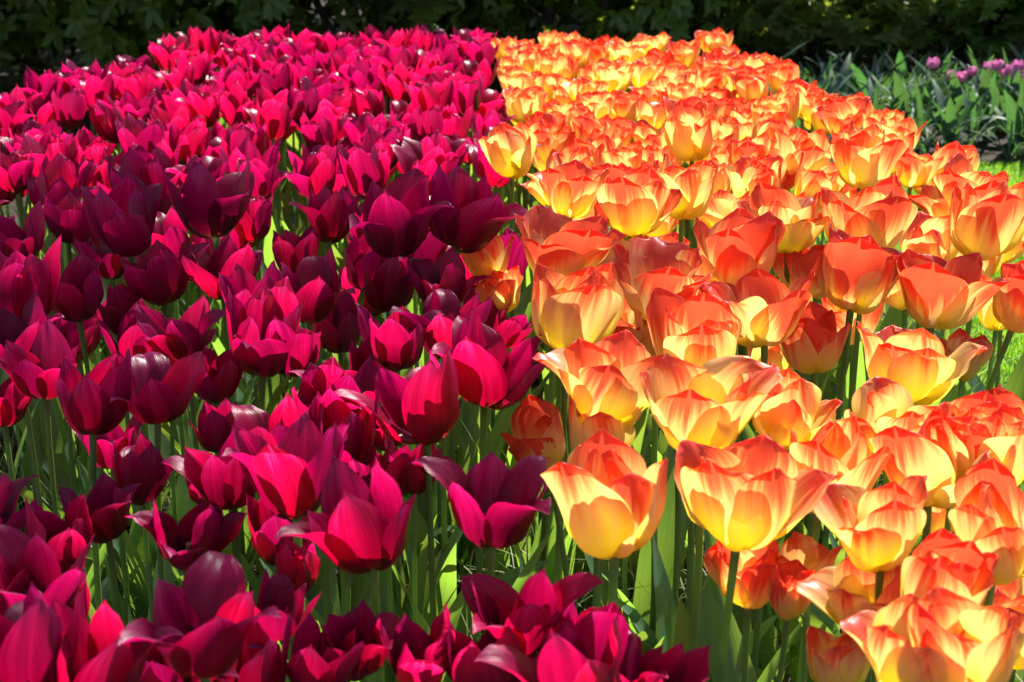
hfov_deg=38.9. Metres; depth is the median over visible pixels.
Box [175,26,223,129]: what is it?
magenta tulip
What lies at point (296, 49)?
magenta tulip
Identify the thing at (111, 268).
magenta tulip
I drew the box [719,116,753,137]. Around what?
orange tulip
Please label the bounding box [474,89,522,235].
magenta tulip
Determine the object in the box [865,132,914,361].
orange tulip
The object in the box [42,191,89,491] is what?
magenta tulip
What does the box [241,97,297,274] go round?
magenta tulip
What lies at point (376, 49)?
magenta tulip
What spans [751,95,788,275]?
orange tulip
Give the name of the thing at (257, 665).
magenta tulip
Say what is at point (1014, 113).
leafy plant
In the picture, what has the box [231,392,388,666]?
magenta tulip
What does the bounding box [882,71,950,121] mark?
leafy plant
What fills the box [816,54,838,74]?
leafy plant
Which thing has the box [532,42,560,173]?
orange tulip
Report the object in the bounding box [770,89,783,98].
orange tulip
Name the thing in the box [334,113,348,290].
magenta tulip
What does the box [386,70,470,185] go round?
magenta tulip
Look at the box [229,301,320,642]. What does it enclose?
magenta tulip
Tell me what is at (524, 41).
orange tulip
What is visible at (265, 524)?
magenta tulip
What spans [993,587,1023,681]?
orange tulip
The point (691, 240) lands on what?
orange tulip
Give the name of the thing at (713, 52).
orange tulip
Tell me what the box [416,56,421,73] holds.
magenta tulip
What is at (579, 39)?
orange tulip
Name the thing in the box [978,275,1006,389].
orange tulip
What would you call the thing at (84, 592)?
magenta tulip
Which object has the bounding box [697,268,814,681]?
orange tulip
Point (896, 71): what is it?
leafy plant
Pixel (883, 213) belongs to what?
orange tulip
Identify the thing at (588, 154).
orange tulip
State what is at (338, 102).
magenta tulip
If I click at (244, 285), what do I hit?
magenta tulip
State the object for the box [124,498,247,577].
magenta tulip
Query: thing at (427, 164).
magenta tulip
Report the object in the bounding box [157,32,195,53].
magenta tulip
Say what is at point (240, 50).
magenta tulip
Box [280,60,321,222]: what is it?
magenta tulip
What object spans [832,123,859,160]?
orange tulip
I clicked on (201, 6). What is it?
evergreen shrub
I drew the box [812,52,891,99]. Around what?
leafy plant
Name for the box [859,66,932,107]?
leafy plant
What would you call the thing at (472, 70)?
magenta tulip
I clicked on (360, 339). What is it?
magenta tulip
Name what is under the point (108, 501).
magenta tulip
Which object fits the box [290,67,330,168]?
magenta tulip
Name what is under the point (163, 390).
magenta tulip
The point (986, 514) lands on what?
orange tulip
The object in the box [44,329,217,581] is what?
magenta tulip
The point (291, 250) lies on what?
magenta tulip
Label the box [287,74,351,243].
magenta tulip
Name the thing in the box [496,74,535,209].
orange tulip
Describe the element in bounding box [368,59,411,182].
magenta tulip
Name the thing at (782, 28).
evergreen shrub
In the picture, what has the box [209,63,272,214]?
magenta tulip
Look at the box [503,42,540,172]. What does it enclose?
orange tulip
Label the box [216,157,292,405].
magenta tulip
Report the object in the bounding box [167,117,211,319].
magenta tulip
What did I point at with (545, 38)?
orange tulip
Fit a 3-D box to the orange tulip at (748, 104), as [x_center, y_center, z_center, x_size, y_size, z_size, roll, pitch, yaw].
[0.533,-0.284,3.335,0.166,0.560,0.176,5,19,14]
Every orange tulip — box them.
[459,205,625,584]
[460,235,515,447]
[469,395,568,636]
[475,266,538,569]
[478,121,536,410]
[491,36,533,171]
[496,66,543,207]
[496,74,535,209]
[497,56,518,102]
[498,64,529,189]
[502,84,547,233]
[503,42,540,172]
[504,86,537,208]
[505,67,542,227]
[505,103,522,203]
[507,108,540,209]
[509,99,562,224]
[511,38,534,44]
[514,113,567,240]
[517,47,552,170]
[519,262,631,608]
[520,169,550,353]
[522,152,545,289]
[524,111,565,208]
[525,119,574,287]
[526,159,609,403]
[527,53,567,204]
[528,148,561,393]
[529,164,532,208]
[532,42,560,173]
[532,329,669,647]
[533,29,566,172]
[535,71,570,102]
[537,152,561,353]
[538,199,610,401]
[538,376,570,520]
[540,100,575,117]
[541,428,667,604]
[549,298,647,616]
[552,82,572,104]
[557,76,608,99]
[559,38,592,78]
[559,138,605,167]
[561,37,587,42]
[561,56,579,78]
[564,31,580,40]
[568,101,594,125]
[569,395,634,609]
[570,109,614,140]
[575,90,616,119]
[577,61,591,77]
[577,90,608,229]
[579,65,598,81]
[583,319,648,654]
[585,128,623,151]
[588,35,618,62]
[589,56,628,80]
[591,162,638,182]
[593,236,714,642]
[595,234,658,456]
[596,64,634,92]
[597,167,681,468]
[604,40,648,63]
[604,148,642,168]
[607,275,710,598]
[608,97,666,229]
[609,108,615,227]
[611,36,632,46]
[611,89,645,121]
[611,122,626,138]
[612,116,636,228]
[615,86,646,100]
[617,311,718,649]
[618,162,655,240]
[622,140,676,239]
[627,81,634,92]
[628,119,664,142]
[630,60,665,86]
[632,32,670,56]
[633,74,689,219]
[633,232,689,467]
[635,133,696,247]
[639,354,802,681]
[641,159,659,170]
[642,86,668,102]
[642,139,684,167]
[642,265,704,562]
[643,152,718,242]
[644,47,674,64]
[646,287,778,681]
[647,216,678,236]
[650,152,674,170]
[660,59,688,70]
[661,65,695,83]
[663,95,720,247]
[664,99,719,240]
[666,37,700,167]
[666,81,700,234]
[674,433,839,681]
[681,92,704,236]
[683,55,741,167]
[684,113,718,247]
[687,132,734,164]
[688,60,702,74]
[693,206,784,599]
[694,30,726,51]
[694,159,732,193]
[694,362,841,681]
[695,68,725,92]
[695,345,793,549]
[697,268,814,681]
[700,189,749,442]
[702,50,735,58]
[702,85,736,98]
[702,93,745,108]
[703,53,727,71]
[703,540,782,681]
[706,27,733,50]
[706,99,731,119]
[709,143,730,192]
[710,44,739,54]
[715,116,746,143]
[717,415,890,681]
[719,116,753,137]
[723,155,786,355]
[724,62,772,87]
[726,131,770,163]
[727,76,745,103]
[728,50,758,65]
[729,102,751,193]
[733,70,767,102]
[735,346,758,442]
[737,96,756,107]
[737,182,831,541]
[738,153,796,355]
[748,52,793,190]
[750,211,823,434]
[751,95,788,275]
[751,111,793,277]
[764,59,799,92]
[768,559,814,681]
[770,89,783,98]
[770,128,808,282]
[771,223,911,641]
[772,84,804,280]
[773,244,829,548]
[773,301,851,681]
[775,127,838,174]
[775,531,841,681]
[780,77,827,244]
[786,126,829,140]
[786,191,848,452]
[788,120,814,192]
[794,151,851,379]
[796,556,902,681]
[799,86,838,244]
[800,377,956,619]
[805,123,906,420]
[806,625,870,681]
[809,96,844,304]
[810,321,986,637]
[814,475,927,681]
[815,96,873,244]
[821,174,917,556]
[821,297,885,487]
[823,91,863,243]
[829,181,900,398]
[829,248,1012,547]
[831,185,908,394]
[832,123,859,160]
[834,342,865,420]
[839,593,964,681]
[848,120,856,135]
[848,147,943,358]
[863,114,927,333]
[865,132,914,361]
[869,410,990,540]
[870,108,904,127]
[880,279,906,485]
[881,141,984,336]
[899,211,985,395]
[901,528,998,605]
[906,180,936,328]
[907,586,1016,681]
[908,185,987,375]
[910,328,993,554]
[920,507,956,534]
[924,152,1008,405]
[934,242,1023,488]
[934,390,1006,531]
[939,252,1003,404]
[941,401,1023,485]
[948,457,1023,606]
[949,179,1023,396]
[952,260,1023,533]
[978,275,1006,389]
[982,578,1023,606]
[988,384,1023,681]
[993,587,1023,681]
[995,234,1023,400]
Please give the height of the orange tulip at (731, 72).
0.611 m
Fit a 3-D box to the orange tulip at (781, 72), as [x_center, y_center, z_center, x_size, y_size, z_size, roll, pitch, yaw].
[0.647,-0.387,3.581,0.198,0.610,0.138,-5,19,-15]
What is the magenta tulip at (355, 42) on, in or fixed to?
on the flower bed soil at (128, 527)
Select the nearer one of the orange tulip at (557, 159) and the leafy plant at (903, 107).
the orange tulip at (557, 159)
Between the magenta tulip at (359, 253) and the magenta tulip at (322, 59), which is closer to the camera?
the magenta tulip at (359, 253)
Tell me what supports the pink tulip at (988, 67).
on the back bed soil at (991, 151)
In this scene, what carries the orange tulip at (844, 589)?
on the flower bed soil at (128, 527)
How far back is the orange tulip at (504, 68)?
3.75 m
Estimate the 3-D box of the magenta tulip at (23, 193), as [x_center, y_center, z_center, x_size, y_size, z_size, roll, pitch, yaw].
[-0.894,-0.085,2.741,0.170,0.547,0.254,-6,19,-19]
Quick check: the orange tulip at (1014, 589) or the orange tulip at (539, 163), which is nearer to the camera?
the orange tulip at (1014, 589)
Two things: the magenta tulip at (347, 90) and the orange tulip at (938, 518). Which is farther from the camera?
the magenta tulip at (347, 90)
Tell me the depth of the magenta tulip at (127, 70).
3.58 m
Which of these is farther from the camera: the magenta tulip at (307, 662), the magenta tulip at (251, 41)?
the magenta tulip at (251, 41)
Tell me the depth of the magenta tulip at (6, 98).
3.09 m
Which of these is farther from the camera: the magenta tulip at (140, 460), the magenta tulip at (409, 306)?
the magenta tulip at (409, 306)
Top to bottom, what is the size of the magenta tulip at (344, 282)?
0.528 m
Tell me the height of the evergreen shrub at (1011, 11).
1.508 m
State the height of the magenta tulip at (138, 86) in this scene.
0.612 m
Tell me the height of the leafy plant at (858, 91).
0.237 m
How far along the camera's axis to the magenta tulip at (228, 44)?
4.22 m
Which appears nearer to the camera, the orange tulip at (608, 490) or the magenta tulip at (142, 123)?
the orange tulip at (608, 490)
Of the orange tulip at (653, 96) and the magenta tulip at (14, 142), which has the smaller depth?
the magenta tulip at (14, 142)
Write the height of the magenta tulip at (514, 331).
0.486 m
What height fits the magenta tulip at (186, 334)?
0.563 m
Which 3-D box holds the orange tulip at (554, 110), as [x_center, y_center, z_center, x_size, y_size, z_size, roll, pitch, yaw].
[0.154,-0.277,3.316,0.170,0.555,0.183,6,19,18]
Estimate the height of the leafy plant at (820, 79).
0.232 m
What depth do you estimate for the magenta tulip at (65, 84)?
3.33 m
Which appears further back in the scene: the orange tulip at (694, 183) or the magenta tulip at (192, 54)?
the magenta tulip at (192, 54)
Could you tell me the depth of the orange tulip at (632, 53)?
3.88 m
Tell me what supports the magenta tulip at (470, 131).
on the flower bed soil at (128, 527)
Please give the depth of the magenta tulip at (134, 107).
3.16 m
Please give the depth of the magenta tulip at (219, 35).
4.26 m
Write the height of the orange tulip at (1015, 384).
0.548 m
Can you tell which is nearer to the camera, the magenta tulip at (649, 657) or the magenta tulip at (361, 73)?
the magenta tulip at (649, 657)
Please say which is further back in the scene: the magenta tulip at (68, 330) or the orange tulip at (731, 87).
the orange tulip at (731, 87)
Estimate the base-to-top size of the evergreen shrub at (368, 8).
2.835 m
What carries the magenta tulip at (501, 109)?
on the flower bed soil at (128, 527)
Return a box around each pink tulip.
[923,57,983,123]
[931,66,984,100]
[933,70,992,110]
[957,65,1004,120]
[967,59,1003,123]
[968,61,1016,123]
[979,64,1014,98]
[988,69,1006,123]
[1004,61,1023,101]
[1009,60,1023,100]
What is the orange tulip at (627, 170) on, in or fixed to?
on the flower bed soil at (128, 527)
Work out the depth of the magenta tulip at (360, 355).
1.76 m
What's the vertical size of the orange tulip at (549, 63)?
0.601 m
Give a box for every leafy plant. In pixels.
[768,73,840,94]
[769,71,856,118]
[782,42,806,60]
[794,77,842,132]
[798,51,855,81]
[799,63,828,78]
[801,61,838,88]
[803,67,826,83]
[805,52,838,91]
[805,57,863,87]
[811,51,842,79]
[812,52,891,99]
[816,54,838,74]
[822,53,911,77]
[823,68,884,93]
[825,49,857,73]
[827,49,889,89]
[827,70,880,98]
[827,84,866,141]
[832,71,924,110]
[839,84,914,112]
[845,64,945,109]
[850,55,887,93]
[850,67,898,102]
[858,48,935,90]
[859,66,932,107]
[869,53,943,76]
[870,72,938,118]
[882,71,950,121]
[885,67,952,131]
[886,54,946,88]
[886,81,923,109]
[889,49,926,81]
[889,66,963,117]
[889,72,931,100]
[893,79,1005,135]
[904,74,977,124]
[906,69,952,103]
[906,77,967,148]
[909,56,984,94]
[914,56,954,104]
[915,62,965,93]
[924,43,952,83]
[926,83,1005,142]
[929,93,984,143]
[931,72,998,118]
[948,51,993,81]
[961,86,1006,144]
[962,82,1006,133]
[963,45,998,79]
[963,74,1023,147]
[965,59,1011,98]
[970,86,1017,114]
[998,50,1023,77]
[1001,81,1018,96]
[1002,46,1007,83]
[1006,41,1023,69]
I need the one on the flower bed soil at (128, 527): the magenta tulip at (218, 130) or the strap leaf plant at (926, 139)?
the magenta tulip at (218, 130)
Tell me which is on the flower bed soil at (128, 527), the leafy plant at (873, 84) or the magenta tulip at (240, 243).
the magenta tulip at (240, 243)
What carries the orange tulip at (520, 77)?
on the flower bed soil at (128, 527)
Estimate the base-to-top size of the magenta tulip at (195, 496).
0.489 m
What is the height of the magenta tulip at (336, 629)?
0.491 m
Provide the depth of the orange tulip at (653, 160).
2.51 m
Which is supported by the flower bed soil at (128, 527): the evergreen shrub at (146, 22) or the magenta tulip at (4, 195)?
the magenta tulip at (4, 195)
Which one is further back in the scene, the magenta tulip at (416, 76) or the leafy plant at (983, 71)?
the leafy plant at (983, 71)
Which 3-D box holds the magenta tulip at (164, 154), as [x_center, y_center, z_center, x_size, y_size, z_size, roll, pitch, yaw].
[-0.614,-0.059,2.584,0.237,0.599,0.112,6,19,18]
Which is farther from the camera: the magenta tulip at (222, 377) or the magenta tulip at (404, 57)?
the magenta tulip at (404, 57)
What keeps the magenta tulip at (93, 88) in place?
on the flower bed soil at (128, 527)
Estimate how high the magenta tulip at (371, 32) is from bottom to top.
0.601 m
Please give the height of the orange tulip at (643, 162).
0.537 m
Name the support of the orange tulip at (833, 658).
on the flower bed soil at (128, 527)
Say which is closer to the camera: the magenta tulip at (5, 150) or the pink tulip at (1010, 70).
the magenta tulip at (5, 150)
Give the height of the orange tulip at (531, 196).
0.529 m
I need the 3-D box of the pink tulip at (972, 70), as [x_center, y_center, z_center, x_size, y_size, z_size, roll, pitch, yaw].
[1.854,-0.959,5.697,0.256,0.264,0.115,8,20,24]
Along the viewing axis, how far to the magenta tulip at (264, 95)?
3.27 m
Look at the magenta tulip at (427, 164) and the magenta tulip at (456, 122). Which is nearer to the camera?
the magenta tulip at (427, 164)
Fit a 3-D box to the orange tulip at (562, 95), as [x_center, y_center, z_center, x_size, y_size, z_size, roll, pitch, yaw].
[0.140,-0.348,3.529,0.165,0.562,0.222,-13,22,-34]
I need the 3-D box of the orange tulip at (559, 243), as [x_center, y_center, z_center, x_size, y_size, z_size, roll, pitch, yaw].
[0.041,0.162,1.823,0.193,0.660,0.146,-5,19,-16]
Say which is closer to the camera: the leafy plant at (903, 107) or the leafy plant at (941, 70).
the leafy plant at (903, 107)
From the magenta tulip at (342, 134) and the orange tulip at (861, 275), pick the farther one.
the magenta tulip at (342, 134)
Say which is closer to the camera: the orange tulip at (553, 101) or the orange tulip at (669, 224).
the orange tulip at (669, 224)
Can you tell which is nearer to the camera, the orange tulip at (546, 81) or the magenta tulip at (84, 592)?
the magenta tulip at (84, 592)
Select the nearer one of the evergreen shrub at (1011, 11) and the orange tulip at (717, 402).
the orange tulip at (717, 402)
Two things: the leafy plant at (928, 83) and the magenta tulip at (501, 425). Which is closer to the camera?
the magenta tulip at (501, 425)
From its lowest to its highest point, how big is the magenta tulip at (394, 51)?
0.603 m
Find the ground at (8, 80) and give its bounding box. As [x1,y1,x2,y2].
[0,0,1023,164]
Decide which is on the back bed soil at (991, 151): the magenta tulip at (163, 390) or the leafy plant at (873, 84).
the leafy plant at (873, 84)
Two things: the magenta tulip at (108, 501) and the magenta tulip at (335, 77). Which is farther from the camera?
the magenta tulip at (335, 77)
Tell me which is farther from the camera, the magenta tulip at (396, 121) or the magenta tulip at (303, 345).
the magenta tulip at (396, 121)
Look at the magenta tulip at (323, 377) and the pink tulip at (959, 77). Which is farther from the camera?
the pink tulip at (959, 77)
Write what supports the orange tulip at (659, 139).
on the flower bed soil at (128, 527)
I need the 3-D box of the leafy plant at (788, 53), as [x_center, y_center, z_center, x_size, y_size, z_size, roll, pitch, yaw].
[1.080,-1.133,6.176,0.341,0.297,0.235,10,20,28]
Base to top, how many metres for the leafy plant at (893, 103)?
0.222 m
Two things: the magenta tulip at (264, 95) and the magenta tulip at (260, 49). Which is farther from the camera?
the magenta tulip at (260, 49)
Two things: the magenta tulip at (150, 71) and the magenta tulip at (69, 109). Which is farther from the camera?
the magenta tulip at (150, 71)
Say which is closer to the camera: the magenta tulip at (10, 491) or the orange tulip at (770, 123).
the magenta tulip at (10, 491)
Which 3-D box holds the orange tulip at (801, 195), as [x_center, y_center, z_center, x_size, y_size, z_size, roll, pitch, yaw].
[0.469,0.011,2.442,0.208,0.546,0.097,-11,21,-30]
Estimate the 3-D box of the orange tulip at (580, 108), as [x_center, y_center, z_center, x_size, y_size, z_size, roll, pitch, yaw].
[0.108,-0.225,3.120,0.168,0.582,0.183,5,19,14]
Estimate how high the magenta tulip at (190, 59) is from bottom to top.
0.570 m
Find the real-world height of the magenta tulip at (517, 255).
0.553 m
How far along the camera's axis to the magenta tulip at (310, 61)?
3.85 m
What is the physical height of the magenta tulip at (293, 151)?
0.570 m
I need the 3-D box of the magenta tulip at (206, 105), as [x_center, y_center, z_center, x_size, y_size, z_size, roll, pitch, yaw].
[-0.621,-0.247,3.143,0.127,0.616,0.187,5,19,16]
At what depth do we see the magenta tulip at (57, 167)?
2.43 m
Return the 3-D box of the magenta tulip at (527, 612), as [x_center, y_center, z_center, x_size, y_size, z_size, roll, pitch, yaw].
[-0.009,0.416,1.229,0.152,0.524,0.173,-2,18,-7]
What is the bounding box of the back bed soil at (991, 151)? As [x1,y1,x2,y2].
[830,108,1023,163]
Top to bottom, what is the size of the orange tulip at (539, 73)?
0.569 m
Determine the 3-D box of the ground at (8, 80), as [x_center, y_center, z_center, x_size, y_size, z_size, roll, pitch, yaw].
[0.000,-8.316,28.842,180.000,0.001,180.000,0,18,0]
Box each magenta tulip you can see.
[0,85,47,254]
[0,99,53,259]
[0,129,4,216]
[0,130,55,316]
[0,144,7,154]
[0,148,34,229]
[0,177,35,427]
[0,199,76,518]
[0,233,81,520]
[0,290,116,606]
[0,314,129,575]
[0,319,119,609]
[0,367,9,434]
[0,377,32,511]
[0,472,40,530]
[0,524,94,608]
[0,568,29,616]
[0,582,80,681]
[8,126,50,315]
[8,215,51,491]
[12,128,106,349]
[12,128,107,346]
[13,399,39,477]
[15,189,27,227]
[19,65,59,102]
[21,169,98,457]
[23,118,71,311]
[23,298,107,499]
[25,494,92,574]
[26,91,71,245]
[26,597,183,681]
[37,152,103,365]
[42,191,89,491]
[44,68,89,240]
[44,86,86,259]
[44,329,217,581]
[47,98,124,253]
[53,251,176,619]
[55,348,131,610]
[58,471,140,622]
[61,59,107,135]
[66,416,142,627]
[69,564,89,621]
[71,70,112,239]
[72,145,126,285]
[73,236,138,523]
[74,155,115,365]
[76,73,119,110]
[76,283,165,595]
[78,142,110,344]
[78,240,110,476]
[79,126,119,284]
[80,173,208,571]
[80,180,119,354]
[87,109,93,126]
[95,298,156,618]
[101,60,122,100]
[101,63,141,97]
[105,90,168,312]
[107,146,213,484]
[109,351,205,621]
[112,59,143,154]
[113,68,166,253]
[113,430,183,623]
[114,54,155,155]
[114,64,165,154]
[114,137,180,423]
[114,165,184,299]
[115,112,164,253]
[115,118,148,284]
[116,551,279,681]
[118,239,212,454]
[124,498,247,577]
[129,235,297,561]
[129,640,238,681]
[131,295,232,587]
[134,346,256,585]
[137,118,161,310]
[137,641,183,681]
[143,172,221,347]
[147,103,206,301]
[147,118,208,309]
[148,39,187,164]
[151,83,202,96]
[151,206,234,454]
[153,88,173,108]
[154,63,194,90]
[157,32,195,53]
[161,84,199,297]
[161,425,255,567]
[162,151,255,571]
[165,154,257,403]
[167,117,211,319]
[172,78,218,297]
[174,49,219,84]
[174,84,220,236]
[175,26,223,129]
[176,49,210,68]
[177,55,215,83]
[177,61,219,85]
[178,155,221,355]
[184,450,220,503]
[187,397,323,645]
[189,233,256,415]
[198,86,224,175]
[199,28,227,126]
[201,137,224,306]
[205,60,233,89]
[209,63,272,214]
[210,198,287,414]
[211,58,227,129]
[211,120,252,249]
[213,613,292,681]
[216,45,241,68]
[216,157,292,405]
[217,260,282,410]
[218,36,286,143]
[218,66,225,174]
[219,137,283,381]
[220,79,263,277]
[220,98,264,247]
[221,35,258,49]
[221,121,266,280]
[222,411,349,610]
[225,52,280,174]
[225,277,341,615]
[228,119,297,234]
[229,32,260,41]
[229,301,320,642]
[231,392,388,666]
[234,194,288,413]
[235,41,265,100]
[237,61,290,188]
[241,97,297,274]
[243,41,297,199]
[246,493,376,681]
[247,49,292,220]
[247,608,365,681]
[249,67,301,230]
[251,24,289,144]
[254,567,322,641]
[255,140,345,362]
[256,85,294,234]
[259,386,443,679]
[261,101,304,235]
[265,35,315,181]
[268,60,301,217]
[269,32,291,164]
[272,223,322,366]
[273,455,415,681]
[275,536,445,681]
[278,62,303,207]
[278,126,343,251]
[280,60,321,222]
[280,99,321,233]
[280,246,355,330]
[281,69,348,211]
[282,27,324,148]
[286,185,361,390]
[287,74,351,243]
[287,84,323,256]
[287,142,348,369]
[288,356,376,422]
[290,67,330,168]
[291,357,367,621]
[298,42,326,132]
[299,50,324,73]
[299,147,347,328]
[300,102,351,351]
[305,444,460,681]
[312,30,353,51]
[313,293,398,581]
[315,47,346,73]
[317,90,352,255]
[320,598,392,681]
[325,188,405,356]
[328,52,369,191]
[332,111,397,321]
[332,136,361,272]
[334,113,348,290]
[335,346,458,626]
[336,42,366,196]
[336,144,440,364]
[339,266,408,497]
[340,123,422,261]
[341,55,395,202]
[341,84,385,186]
[341,111,371,240]
[344,234,408,369]
[344,436,393,681]
[345,340,391,455]
[346,234,381,449]
[349,34,365,47]
[349,85,384,117]
[349,111,403,235]
[349,168,509,562]
[351,303,462,616]
[353,125,404,339]
[356,42,389,65]
[357,130,400,323]
[358,108,419,203]
[360,24,393,48]
[362,406,436,618]
[364,257,456,583]
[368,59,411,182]
[369,38,391,101]
[371,45,417,182]
[374,42,407,52]
[375,27,412,47]
[377,603,449,681]
[378,59,426,101]
[379,434,464,681]
[383,144,459,320]
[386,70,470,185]
[388,41,426,178]
[389,288,551,637]
[390,99,414,122]
[391,129,471,306]
[392,305,553,681]
[395,137,418,307]
[398,231,447,505]
[399,52,441,172]
[400,228,429,377]
[402,246,493,587]
[404,77,466,171]
[405,195,430,367]
[406,25,433,51]
[407,163,527,585]
[410,451,551,576]
[412,62,451,77]
[413,41,465,77]
[413,104,446,315]
[414,23,443,38]
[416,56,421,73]
[430,70,476,83]
[431,71,477,181]
[435,32,448,42]
[435,34,462,55]
[441,101,473,139]
[441,618,526,681]
[444,130,482,174]
[446,245,548,463]
[450,27,493,135]
[452,74,509,198]
[453,58,511,192]
[457,30,497,166]
[458,285,518,578]
[459,51,469,137]
[460,98,517,197]
[461,568,603,656]
[462,307,531,577]
[465,37,499,65]
[468,127,531,302]
[469,127,473,172]
[469,133,541,353]
[470,107,525,273]
[472,601,628,681]
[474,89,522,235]
[489,227,527,468]
[498,601,595,665]
[500,153,535,322]
[619,629,668,681]
[627,632,710,681]
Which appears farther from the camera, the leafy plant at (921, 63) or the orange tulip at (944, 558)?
the leafy plant at (921, 63)
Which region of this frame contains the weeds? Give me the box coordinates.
[0,157,1023,681]
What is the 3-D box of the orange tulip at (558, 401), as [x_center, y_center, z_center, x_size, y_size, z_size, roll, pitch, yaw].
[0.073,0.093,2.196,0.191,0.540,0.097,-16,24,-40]
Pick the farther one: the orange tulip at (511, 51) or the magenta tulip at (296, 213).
the orange tulip at (511, 51)
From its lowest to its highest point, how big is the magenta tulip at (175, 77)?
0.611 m
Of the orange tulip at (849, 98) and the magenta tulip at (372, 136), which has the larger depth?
the orange tulip at (849, 98)
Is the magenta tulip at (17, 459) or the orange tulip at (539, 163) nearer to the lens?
the magenta tulip at (17, 459)
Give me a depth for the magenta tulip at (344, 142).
2.94 m
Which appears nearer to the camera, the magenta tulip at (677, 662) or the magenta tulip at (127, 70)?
the magenta tulip at (677, 662)
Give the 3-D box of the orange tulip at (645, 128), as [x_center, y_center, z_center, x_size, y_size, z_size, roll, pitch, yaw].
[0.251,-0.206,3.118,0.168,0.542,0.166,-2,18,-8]
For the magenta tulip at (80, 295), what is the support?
on the flower bed soil at (128, 527)
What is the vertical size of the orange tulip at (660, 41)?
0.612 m
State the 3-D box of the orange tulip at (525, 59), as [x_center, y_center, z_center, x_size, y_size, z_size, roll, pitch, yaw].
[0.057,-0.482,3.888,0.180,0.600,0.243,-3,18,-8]
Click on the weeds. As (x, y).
(472, 557)
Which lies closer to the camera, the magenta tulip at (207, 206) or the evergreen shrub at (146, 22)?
the magenta tulip at (207, 206)
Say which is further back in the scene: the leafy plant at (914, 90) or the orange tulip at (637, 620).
the leafy plant at (914, 90)
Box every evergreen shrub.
[0,0,104,98]
[0,0,334,76]
[63,2,269,69]
[202,0,527,45]
[310,1,376,18]
[365,0,558,39]
[437,0,767,54]
[574,0,752,41]
[644,0,967,74]
[807,0,1023,70]
[859,13,980,41]
[995,0,1023,20]
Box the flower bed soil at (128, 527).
[0,191,907,681]
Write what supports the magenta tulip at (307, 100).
on the flower bed soil at (128, 527)
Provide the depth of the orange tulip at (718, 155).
2.64 m
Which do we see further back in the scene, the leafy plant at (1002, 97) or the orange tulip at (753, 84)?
the leafy plant at (1002, 97)
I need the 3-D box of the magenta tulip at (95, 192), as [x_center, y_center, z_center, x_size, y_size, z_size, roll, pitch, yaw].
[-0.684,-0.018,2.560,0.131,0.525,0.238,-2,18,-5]
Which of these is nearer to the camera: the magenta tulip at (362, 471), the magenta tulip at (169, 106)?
the magenta tulip at (362, 471)
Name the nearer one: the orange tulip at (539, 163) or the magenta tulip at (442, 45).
the orange tulip at (539, 163)
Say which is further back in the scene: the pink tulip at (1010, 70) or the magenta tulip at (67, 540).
the pink tulip at (1010, 70)
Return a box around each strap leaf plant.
[911,107,951,151]
[915,120,1005,147]
[917,109,980,154]
[937,116,999,145]
[961,113,1023,160]
[964,111,1023,159]
[992,114,1023,135]
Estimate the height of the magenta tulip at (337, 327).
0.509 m
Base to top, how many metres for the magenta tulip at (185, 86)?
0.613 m
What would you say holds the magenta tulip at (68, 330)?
on the flower bed soil at (128, 527)
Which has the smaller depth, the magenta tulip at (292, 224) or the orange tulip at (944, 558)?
the orange tulip at (944, 558)
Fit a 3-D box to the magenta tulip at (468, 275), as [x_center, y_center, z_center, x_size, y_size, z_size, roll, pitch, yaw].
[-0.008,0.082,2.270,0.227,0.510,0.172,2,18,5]
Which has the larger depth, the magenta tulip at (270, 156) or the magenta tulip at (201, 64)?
the magenta tulip at (201, 64)
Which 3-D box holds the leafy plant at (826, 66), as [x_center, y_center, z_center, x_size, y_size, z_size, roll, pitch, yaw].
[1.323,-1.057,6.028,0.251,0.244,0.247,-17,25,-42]
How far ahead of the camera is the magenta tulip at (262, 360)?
1.58 m
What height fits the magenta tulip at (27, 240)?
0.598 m
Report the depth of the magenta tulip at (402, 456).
1.44 m
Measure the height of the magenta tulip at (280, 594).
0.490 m
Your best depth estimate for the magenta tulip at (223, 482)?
1.33 m
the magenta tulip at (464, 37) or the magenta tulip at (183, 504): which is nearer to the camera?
the magenta tulip at (183, 504)
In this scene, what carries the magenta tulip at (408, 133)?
on the flower bed soil at (128, 527)
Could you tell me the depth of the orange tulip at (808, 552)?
1.28 m
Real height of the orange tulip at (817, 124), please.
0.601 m
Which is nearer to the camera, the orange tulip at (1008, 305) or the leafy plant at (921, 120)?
the orange tulip at (1008, 305)
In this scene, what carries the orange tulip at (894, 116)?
on the flower bed soil at (128, 527)
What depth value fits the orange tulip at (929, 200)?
2.44 m
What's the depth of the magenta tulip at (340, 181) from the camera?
2.57 m
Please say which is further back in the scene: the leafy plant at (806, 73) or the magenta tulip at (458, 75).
the leafy plant at (806, 73)
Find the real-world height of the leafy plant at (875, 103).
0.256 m
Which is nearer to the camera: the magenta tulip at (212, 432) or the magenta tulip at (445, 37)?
the magenta tulip at (212, 432)
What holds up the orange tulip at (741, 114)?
on the flower bed soil at (128, 527)
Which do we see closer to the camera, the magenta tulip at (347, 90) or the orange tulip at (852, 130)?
the orange tulip at (852, 130)
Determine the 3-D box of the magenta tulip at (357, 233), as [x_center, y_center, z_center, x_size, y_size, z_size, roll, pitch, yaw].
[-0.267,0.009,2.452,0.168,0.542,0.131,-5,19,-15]
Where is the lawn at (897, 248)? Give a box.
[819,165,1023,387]
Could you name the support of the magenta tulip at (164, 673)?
on the flower bed soil at (128, 527)
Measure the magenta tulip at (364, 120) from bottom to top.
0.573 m
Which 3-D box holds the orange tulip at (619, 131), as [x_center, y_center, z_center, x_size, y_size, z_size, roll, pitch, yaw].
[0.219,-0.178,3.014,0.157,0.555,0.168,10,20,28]
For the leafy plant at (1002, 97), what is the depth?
5.60 m

